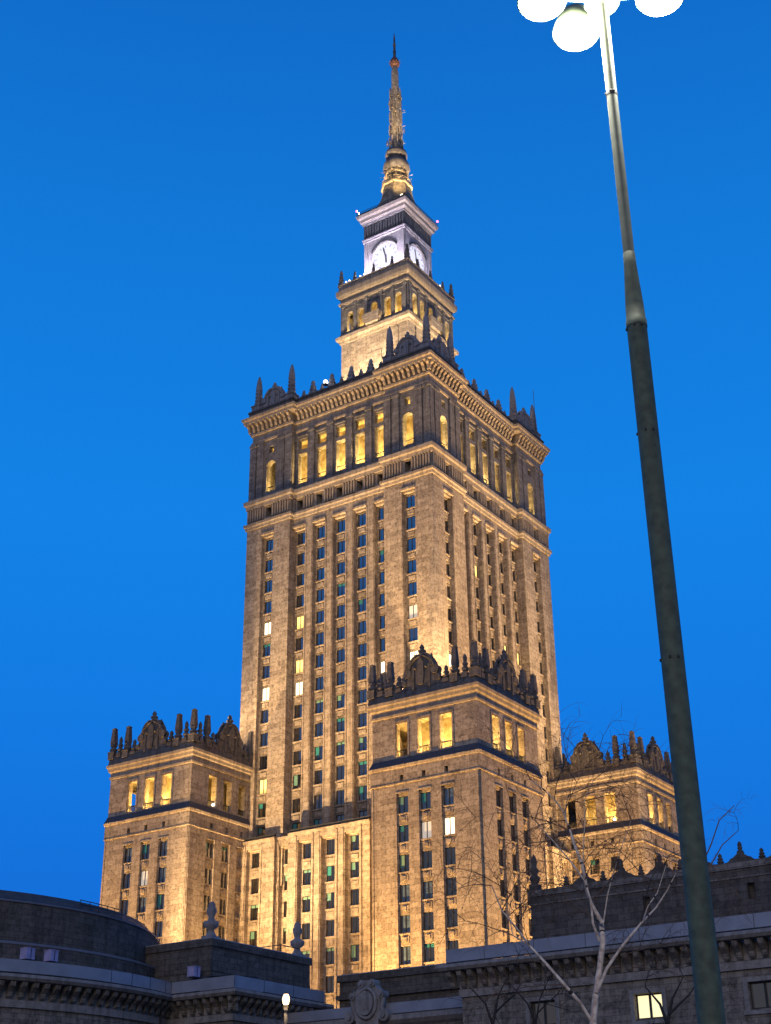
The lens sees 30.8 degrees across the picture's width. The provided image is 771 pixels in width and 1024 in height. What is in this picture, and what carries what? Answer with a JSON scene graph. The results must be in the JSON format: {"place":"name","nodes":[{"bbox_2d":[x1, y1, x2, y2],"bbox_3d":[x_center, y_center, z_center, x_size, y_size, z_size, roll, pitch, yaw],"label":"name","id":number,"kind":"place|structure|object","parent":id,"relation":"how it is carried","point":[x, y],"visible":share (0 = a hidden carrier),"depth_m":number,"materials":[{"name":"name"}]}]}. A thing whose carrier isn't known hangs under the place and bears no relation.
{"place":"outdoors","nodes":[
{"label":"outdoors","id":0,"kind":"place"},
{"bbox_2d":[100,708,252,943],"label":"corner tower","id":1,"kind":"structure","parent":0,"point":[173,848],"depth_m":214.60,"materials":[{"name":"stone"}]},
{"bbox_2d":[121,899,128,914],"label":"window","id":2,"kind":"structure","parent":1,"relation":"in","point":[124,907],"depth_m":211.50,"materials":[{"name":"glass"}]},
{"bbox_2d":[123,873,129,888],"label":"window","id":3,"kind":"structure","parent":1,"relation":"in","point":[126,880],"depth_m":213.21,"materials":[{"name":"glass"}]},
{"bbox_2d":[125,847,131,862],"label":"window","id":4,"kind":"structure","parent":1,"relation":"in","point":[128,852],"depth_m":214.98,"materials":[{"name":"glass"}]},
{"bbox_2d":[138,897,145,912],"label":"window","id":5,"kind":"structure","parent":1,"relation":"in","point":[142,900],"depth_m":209.65,"materials":[{"name":"glass"}]},
{"bbox_2d":[140,870,147,885],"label":"window","id":6,"kind":"structure","parent":1,"relation":"in","point":[144,874],"depth_m":211.39,"materials":[{"name":"glass"}]},
{"bbox_2d":[142,844,149,859],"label":"window","id":7,"kind":"structure","parent":1,"relation":"in","point":[145,854],"depth_m":213.18,"materials":[{"name":"glass"}]},
{"bbox_2d":[155,921,162,936],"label":"window","id":8,"kind":"structure","parent":1,"relation":"in","point":[158,926],"depth_m":206.14,"materials":[{"name":"glass"}]},
{"bbox_2d":[156,894,163,909],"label":"window","id":9,"kind":"structure","parent":1,"relation":"in","point":[160,898],"depth_m":207.81,"materials":[{"name":"glass"}]},
{"bbox_2d":[158,867,165,882],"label":"window","id":10,"kind":"structure","parent":1,"relation":"in","point":[162,871],"depth_m":209.59,"materials":[{"name":"glass"}]},
{"bbox_2d":[160,840,167,856],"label":"window","id":11,"kind":"structure","parent":1,"relation":"in","point":[163,845],"depth_m":211.39,"materials":[{"name":"glass"}]},
{"bbox_2d":[283,959,487,1023],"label":"link wing","id":12,"kind":"structure","parent":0,"point":[376,997],"depth_m":120.97,"materials":[{"name":"grey stone"}]},
{"bbox_2d":[0,0,770,941],"label":"sky","id":13,"kind":"structure","parent":0,"point":[183,183],"materials":[{"name":"blue"}]},
{"bbox_2d":[366,639,547,970],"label":"corner tower","id":14,"kind":"structure","parent":0,"point":[426,737],"depth_m":187.82,"materials":[{"name":"stone"}]},
{"bbox_2d":[399,796,407,812],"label":"window","id":15,"kind":"structure","parent":14,"relation":"in","point":[403,801],"depth_m":189.77,"materials":[{"name":"glass"}]},
{"bbox_2d":[399,825,408,842],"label":"window","id":16,"kind":"structure","parent":14,"relation":"in","point":[404,829],"depth_m":187.97,"materials":[{"name":"glass"}]},
{"bbox_2d":[399,854,408,871],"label":"window","id":17,"kind":"structure","parent":14,"relation":"in","point":[404,859],"depth_m":186.28,"materials":[{"name":"glass"}]},
{"bbox_2d":[400,884,409,902],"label":"window","id":18,"kind":"structure","parent":14,"relation":"in","point":[404,889],"depth_m":184.47,"materials":[{"name":"glass"}]},
{"bbox_2d":[400,915,409,933],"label":"window","id":19,"kind":"structure","parent":14,"relation":"in","point":[405,919],"depth_m":182.77,"materials":[{"name":"glass"}]},
{"bbox_2d":[401,946,410,964],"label":"window","id":20,"kind":"structure","parent":14,"relation":"in","point":[406,950],"depth_m":180.95,"materials":[{"name":"glass"}]},
{"bbox_2d":[421,791,430,808],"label":"window","id":21,"kind":"structure","parent":14,"relation":"in","point":[426,803],"depth_m":187.93,"materials":[{"name":"glass"}]},
{"bbox_2d":[421,821,431,838],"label":"window","id":22,"kind":"structure","parent":14,"relation":"in","point":[426,826],"depth_m":186.19,"materials":[{"name":"glass"}]},
{"bbox_2d":[422,850,431,868],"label":"window","id":23,"kind":"structure","parent":14,"relation":"in","point":[426,855],"depth_m":184.47,"materials":[{"name":"glass"}]},
{"bbox_2d":[423,880,432,898],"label":"window","id":24,"kind":"structure","parent":14,"relation":"in","point":[427,884],"depth_m":182.68,"materials":[{"name":"glass"}]},
{"bbox_2d":[423,911,433,930],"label":"window","id":25,"kind":"structure","parent":14,"relation":"in","point":[428,916],"depth_m":180.92,"materials":[{"name":"glass"}]},
{"bbox_2d":[424,943,434,961],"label":"window","id":26,"kind":"structure","parent":14,"relation":"in","point":[429,956],"depth_m":179.19,"materials":[{"name":"glass"}]},
{"bbox_2d":[444,787,453,804],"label":"window","id":27,"kind":"structure","parent":14,"relation":"in","point":[449,798],"depth_m":186.14,"materials":[{"name":"glass"}]},
{"bbox_2d":[444,817,454,834],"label":"window","id":28,"kind":"structure","parent":14,"relation":"in","point":[450,825],"depth_m":184.43,"materials":[{"name":"glass"}]},
{"bbox_2d":[445,846,455,864],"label":"window","id":29,"kind":"structure","parent":14,"relation":"in","point":[450,852],"depth_m":182.68,"materials":[{"name":"glass"}]},
{"bbox_2d":[446,877,456,895],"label":"window","id":30,"kind":"structure","parent":14,"relation":"in","point":[449,890],"depth_m":180.86,"materials":[{"name":"glass"}]},
{"bbox_2d":[447,908,457,926],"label":"window","id":31,"kind":"structure","parent":14,"relation":"in","point":[449,921],"depth_m":179.10,"materials":[{"name":"glass"}]},
{"bbox_2d":[435,841,770,1023],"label":"wing","id":32,"kind":"structure","parent":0,"point":[626,995],"depth_m":103.35,"materials":[{"name":"grey stone"}]},
{"bbox_2d":[525,995,560,1023],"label":"window","id":33,"kind":"structure","parent":32,"relation":"in","point":[549,1014],"depth_m":103.71,"materials":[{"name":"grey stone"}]},
{"bbox_2d":[629,987,670,1023],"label":"window","id":34,"kind":"structure","parent":32,"relation":"in","point":[647,1006],"depth_m":99.42,"materials":[{"name":"yellow glass"}]},
{"bbox_2d":[742,975,770,1014],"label":"window","id":35,"kind":"structure","parent":32,"relation":"in","point":[760,991],"depth_m":95.38,"materials":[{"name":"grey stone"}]},
{"bbox_2d":[550,730,680,957],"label":"corner tower","id":36,"kind":"structure","parent":0,"point":[668,843],"depth_m":229.41,"materials":[{"name":"stone"}]},
{"bbox_2d":[590,859,599,873],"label":"window","id":37,"kind":"structure","parent":36,"relation":"in","point":[597,862],"depth_m":225.47,"materials":[{"name":"glass"}]},
{"label":"ground","id":38,"kind":"structure","parent":0,"visible":0},
{"bbox_2d":[0,890,176,1023],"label":"round hall","id":39,"kind":"structure","parent":38,"relation":"on","point":[100,971],"depth_m":116.66,"materials":[{"name":"grey stone"}]},
{"bbox_2d":[20,947,35,960],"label":"roof unit","id":40,"kind":"structure","parent":39,"relation":"on","point":[27,953],"depth_m":112.60,"materials":[{"name":"paint"}]},
{"bbox_2d":[44,949,58,962],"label":"roof unit","id":41,"kind":"structure","parent":39,"relation":"on","point":[51,955],"depth_m":113.67,"materials":[{"name":"paint"}]},
{"bbox_2d":[145,901,333,1023],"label":"end pavilion","id":42,"kind":"structure","parent":38,"relation":"on","point":[237,983],"depth_m":124.17,"materials":[{"name":"grey stone"}]},
{"bbox_2d":[187,965,200,978],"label":"roof unit","id":43,"kind":"structure","parent":42,"relation":"on","point":[193,972],"depth_m":121.95,"materials":[{"name":"paint"}]},
{"bbox_2d":[282,992,289,1023],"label":"street lamp","id":44,"kind":"object","parent":38,"relation":"on","point":[286,999],"visible":1,"depth_m":66.31,"materials":[{"name":"glass"}]},
{"bbox_2d":[237,816,572,1008],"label":"tower podium","id":45,"kind":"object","parent":38,"relation":"on","point":[322,895],"visible":0.38,"depth_m":208.21,"materials":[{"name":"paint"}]},
{"bbox_2d":[250,931,256,945],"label":"window","id":46,"kind":"structure","parent":45,"relation":"in","point":[253,935],"depth_m":212.48,"materials":[{"name":"glass"}]},
{"bbox_2d":[251,904,257,920],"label":"window","id":47,"kind":"structure","parent":45,"relation":"in","point":[254,908],"depth_m":214.15,"materials":[{"name":"glass"}]},
{"bbox_2d":[251,878,258,893],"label":"window","id":48,"kind":"structure","parent":45,"relation":"in","point":[255,882],"depth_m":215.93,"materials":[{"name":"glass"}]},
{"bbox_2d":[252,853,259,868],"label":"window","id":49,"kind":"structure","parent":45,"relation":"in","point":[255,861],"depth_m":217.68,"materials":[{"name":"glass"}]},
{"bbox_2d":[302,923,309,939],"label":"window","id":50,"kind":"structure","parent":45,"relation":"in","point":[305,927],"depth_m":206.95,"materials":[{"name":"glass"}]},
{"bbox_2d":[303,896,309,911],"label":"window","id":51,"kind":"structure","parent":45,"relation":"in","point":[306,900],"depth_m":208.68,"materials":[{"name":"glass"}]},
{"bbox_2d":[303,843,310,858],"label":"window","id":52,"kind":"structure","parent":45,"relation":"in","point":[307,847],"depth_m":212.19,"materials":[{"name":"glass"}]},
{"bbox_2d":[303,869,310,885],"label":"window","id":53,"kind":"structure","parent":45,"relation":"in","point":[306,873],"depth_m":210.41,"materials":[{"name":"glass"}]},
{"bbox_2d":[326,919,333,936],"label":"window","id":54,"kind":"structure","parent":45,"relation":"in","point":[329,923],"depth_m":204.74,"materials":[{"name":"glass"}]},
{"bbox_2d":[326,947,333,964],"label":"window","id":55,"kind":"structure","parent":45,"relation":"in","point":[329,951],"depth_m":203.00,"materials":[{"name":"glass"}]},
{"bbox_2d":[326,976,333,992],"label":"window","id":56,"kind":"structure","parent":45,"relation":"in","point":[329,979],"depth_m":201.20,"materials":[{"name":"glass"}]},
{"bbox_2d":[326,892,334,908],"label":"window","id":57,"kind":"structure","parent":45,"relation":"in","point":[330,896],"depth_m":206.50,"materials":[{"name":"glass"}]},
{"bbox_2d":[327,839,334,854],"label":"window","id":58,"kind":"structure","parent":45,"relation":"in","point":[330,843],"depth_m":210.00,"materials":[{"name":"glass"}]},
{"bbox_2d":[327,865,334,881],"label":"window","id":59,"kind":"structure","parent":45,"relation":"in","point":[330,869],"depth_m":208.22,"materials":[{"name":"glass"}]},
{"bbox_2d":[351,834,358,850],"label":"window","id":60,"kind":"structure","parent":45,"relation":"in","point":[355,838],"depth_m":207.81,"materials":[{"name":"glass"}]},
{"bbox_2d":[351,861,358,877],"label":"window","id":61,"kind":"structure","parent":45,"relation":"in","point":[354,865],"depth_m":206.04,"materials":[{"name":"glass"}]},
{"bbox_2d":[351,888,358,904],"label":"window","id":62,"kind":"structure","parent":45,"relation":"in","point":[354,892],"depth_m":204.29,"materials":[{"name":"glass"}]},
{"bbox_2d":[351,916,358,932],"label":"window","id":63,"kind":"structure","parent":45,"relation":"in","point":[354,920],"depth_m":202.55,"materials":[{"name":"glass"}]},
{"bbox_2d":[351,944,358,961],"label":"window","id":64,"kind":"structure","parent":45,"relation":"in","point":[354,948],"depth_m":200.78,"materials":[{"name":"glass"}]},
{"bbox_2d":[238,34,562,885],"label":"palace tower","id":65,"kind":"structure","parent":45,"relation":"on","point":[394,504],"depth_m":236.51,"materials":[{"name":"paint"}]},
{"bbox_2d":[258,803,265,817],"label":"window","id":66,"kind":"structure","parent":65,"relation":"in","point":[262,807],"depth_m":221.97,"materials":[{"name":"glass"}]},
{"bbox_2d":[259,779,266,793],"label":"window","id":67,"kind":"structure","parent":65,"relation":"in","point":[262,785],"depth_m":223.71,"materials":[{"name":"glass"}]},
{"bbox_2d":[260,755,266,769],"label":"window","id":68,"kind":"structure","parent":65,"relation":"in","point":[263,760],"depth_m":225.47,"materials":[{"name":"glass"}]},
{"bbox_2d":[261,732,267,746],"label":"window","id":69,"kind":"structure","parent":65,"relation":"in","point":[264,736],"depth_m":227.18,"materials":[{"name":"glass"}]},
{"bbox_2d":[293,774,300,788],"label":"window","id":70,"kind":"structure","parent":65,"relation":"in","point":[297,778],"depth_m":221.38,"materials":[{"name":"glass"}]},
{"bbox_2d":[293,798,300,812],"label":"window","id":71,"kind":"structure","parent":65,"relation":"in","point":[296,802],"depth_m":219.71,"materials":[{"name":"glass"}]},
{"bbox_2d":[294,750,300,764],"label":"window","id":72,"kind":"structure","parent":65,"relation":"in","point":[297,754],"depth_m":223.11,"materials":[{"name":"glass"}]},
{"bbox_2d":[294,727,301,741],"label":"window","id":73,"kind":"structure","parent":65,"relation":"in","point":[297,731],"depth_m":224.81,"materials":[{"name":"glass"}]},
{"bbox_2d":[295,681,302,695],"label":"window","id":74,"kind":"structure","parent":65,"relation":"in","point":[298,686],"depth_m":228.29,"materials":[{"name":"glass"}]},
{"bbox_2d":[314,794,321,808],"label":"window","id":75,"kind":"structure","parent":65,"relation":"in","point":[318,798],"depth_m":217.62,"materials":[{"name":"glass"}]},
{"bbox_2d":[315,770,321,784],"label":"window","id":76,"kind":"structure","parent":65,"relation":"in","point":[318,774],"depth_m":219.28,"materials":[{"name":"glass"}]},
{"bbox_2d":[315,722,322,736],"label":"window","id":77,"kind":"structure","parent":65,"relation":"in","point":[318,726],"depth_m":222.73,"materials":[{"name":"glass"}]},
{"bbox_2d":[315,746,322,760],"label":"window","id":78,"kind":"structure","parent":65,"relation":"in","point":[318,750],"depth_m":221.00,"materials":[{"name":"glass"}]},
{"bbox_2d":[316,699,322,713],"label":"window","id":79,"kind":"structure","parent":65,"relation":"in","point":[319,703],"depth_m":224.48,"materials":[{"name":"glass"}]},
{"bbox_2d":[316,654,323,667],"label":"window","id":80,"kind":"structure","parent":65,"relation":"in","point":[319,658],"depth_m":227.87,"materials":[{"name":"glass"}]},
{"bbox_2d":[336,790,343,804],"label":"window","id":81,"kind":"structure","parent":65,"relation":"in","point":[339,794],"depth_m":215.51,"materials":[{"name":"glass"}]},
{"bbox_2d":[337,765,343,779],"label":"window","id":82,"kind":"structure","parent":65,"relation":"in","point":[340,769],"depth_m":217.20,"materials":[{"name":"glass"}]},
{"bbox_2d":[337,604,344,617],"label":"window","id":83,"kind":"structure","parent":65,"relation":"in","point":[341,608],"depth_m":229.24,"materials":[{"name":"glass"}]},
{"bbox_2d":[337,626,344,639],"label":"window","id":84,"kind":"structure","parent":65,"relation":"in","point":[341,630],"depth_m":227.51,"materials":[{"name":"glass"}]},
{"bbox_2d":[337,648,344,662],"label":"window","id":85,"kind":"structure","parent":65,"relation":"in","point":[341,652],"depth_m":225.80,"materials":[{"name":"glass"}]},
{"bbox_2d":[337,671,344,685],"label":"window","id":86,"kind":"structure","parent":65,"relation":"in","point":[340,675],"depth_m":224.04,"materials":[{"name":"glass"}]},
{"bbox_2d":[337,694,344,708],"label":"window","id":87,"kind":"structure","parent":65,"relation":"in","point":[340,698],"depth_m":222.35,"materials":[{"name":"glass"}]},
{"bbox_2d":[337,717,344,731],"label":"window","id":88,"kind":"structure","parent":65,"relation":"in","point":[340,721],"depth_m":220.62,"materials":[{"name":"glass"}]},
{"bbox_2d":[337,741,344,755],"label":"window","id":89,"kind":"structure","parent":65,"relation":"in","point":[340,745],"depth_m":218.85,"materials":[{"name":"glass"}]},
{"bbox_2d":[358,513,365,526],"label":"window","id":90,"kind":"structure","parent":65,"relation":"in","point":[362,517],"depth_m":234.05,"materials":[{"name":"glass"}]},
{"bbox_2d":[358,534,365,547],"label":"window","id":91,"kind":"structure","parent":65,"relation":"in","point":[362,538],"depth_m":232.34,"materials":[{"name":"glass"}]},
{"bbox_2d":[358,555,365,568],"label":"window","id":92,"kind":"structure","parent":65,"relation":"in","point":[362,559],"depth_m":230.59,"materials":[{"name":"glass"}]},
{"bbox_2d":[358,576,365,590],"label":"window","id":93,"kind":"structure","parent":65,"relation":"in","point":[361,581],"depth_m":228.91,"materials":[{"name":"glass"}]},
{"bbox_2d":[359,665,366,679],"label":"window","id":94,"kind":"structure","parent":65,"relation":"in","point":[362,670],"depth_m":221.97,"materials":[{"name":"glass"}]},
{"bbox_2d":[359,689,366,703],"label":"window","id":95,"kind":"structure","parent":65,"relation":"in","point":[362,693],"depth_m":220.24,"materials":[{"name":"glass"}]},
{"bbox_2d":[359,712,366,726],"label":"window","id":96,"kind":"structure","parent":65,"relation":"in","point":[362,716],"depth_m":218.53,"materials":[{"name":"glass"}]},
{"bbox_2d":[359,736,366,750],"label":"window","id":97,"kind":"structure","parent":65,"relation":"in","point":[362,740],"depth_m":216.78,"materials":[{"name":"glass"}]},
{"bbox_2d":[359,760,366,775],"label":"window","id":98,"kind":"structure","parent":65,"relation":"in","point":[363,764],"depth_m":215.06,"materials":[{"name":"glass"}]},
{"bbox_2d":[359,785,366,800],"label":"window","id":99,"kind":"structure","parent":65,"relation":"in","point":[362,789],"depth_m":213.36,"materials":[{"name":"glass"}]},
{"bbox_2d":[407,494,414,507],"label":"window","id":100,"kind":"structure","parent":65,"relation":"in","point":[410,499],"depth_m":228.12,"materials":[{"name":"glass"}]},
{"bbox_2d":[407,516,414,529],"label":"window","id":101,"kind":"structure","parent":65,"relation":"in","point":[410,520],"depth_m":226.43,"materials":[{"name":"glass"}]},
{"bbox_2d":[407,537,415,550],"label":"window","id":102,"kind":"structure","parent":65,"relation":"in","point":[411,542],"depth_m":224.70,"materials":[{"name":"glass"}]},
{"bbox_2d":[408,559,415,573],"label":"window","id":103,"kind":"structure","parent":65,"relation":"in","point":[412,563],"depth_m":223.00,"materials":[{"name":"glass"}]},
{"bbox_2d":[408,581,416,595],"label":"window","id":104,"kind":"structure","parent":65,"relation":"in","point":[412,587],"depth_m":221.27,"materials":[{"name":"glass"}]},
{"bbox_2d":[409,604,416,618],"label":"window","id":105,"kind":"structure","parent":65,"relation":"in","point":[412,608],"depth_m":219.55,"materials":[{"name":"glass"}]},
{"bbox_2d":[409,627,417,641],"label":"window","id":106,"kind":"structure","parent":65,"relation":"in","point":[413,632],"depth_m":217.78,"materials":[{"name":"glass"}]},
{"bbox_2d":[469,940,591,1023],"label":"bare tree","id":107,"kind":"object","parent":38,"relation":"on","point":[492,1019],"visible":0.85,"depth_m":41.76,"materials":[{"name":"brown plant"}]},
{"bbox_2d":[512,958,587,1023],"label":"bare tree","id":108,"kind":"object","parent":38,"relation":"on","point":[537,1017],"visible":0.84,"depth_m":47.20,"materials":[{"name":"brown plant"}]},
{"bbox_2d":[403,701,755,1023],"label":"birch tree","id":109,"kind":"object","parent":38,"relation":"on","point":[598,982],"visible":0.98,"depth_m":29.17,"materials":[{"name":"grey plant"}]},
{"bbox_2d":[517,0,725,1023],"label":"lamp mast","id":110,"kind":"object","parent":38,"relation":"on","point":[578,27],"visible":1,"depth_m":13.93,"materials":[{"name":"grey metal"}]},
{"bbox_2d":[624,928,693,1023],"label":"bare tree","id":111,"kind":"object","parent":38,"relation":"on","point":[670,1012],"visible":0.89,"depth_m":35.72,"materials":[{"name":"brown plant"}]},
{"bbox_2d":[706,793,754,870],"bbox_3d":[5.607,8.166,21.438,0.845,7.779,1.521,5,-27,-11],"label":"birch tree","id":112,"kind":"object","parent":38,"relation":"on","point":[724,831],"visible":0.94,"depth_m":23.26,"materials":[{"name":"brown plant"}]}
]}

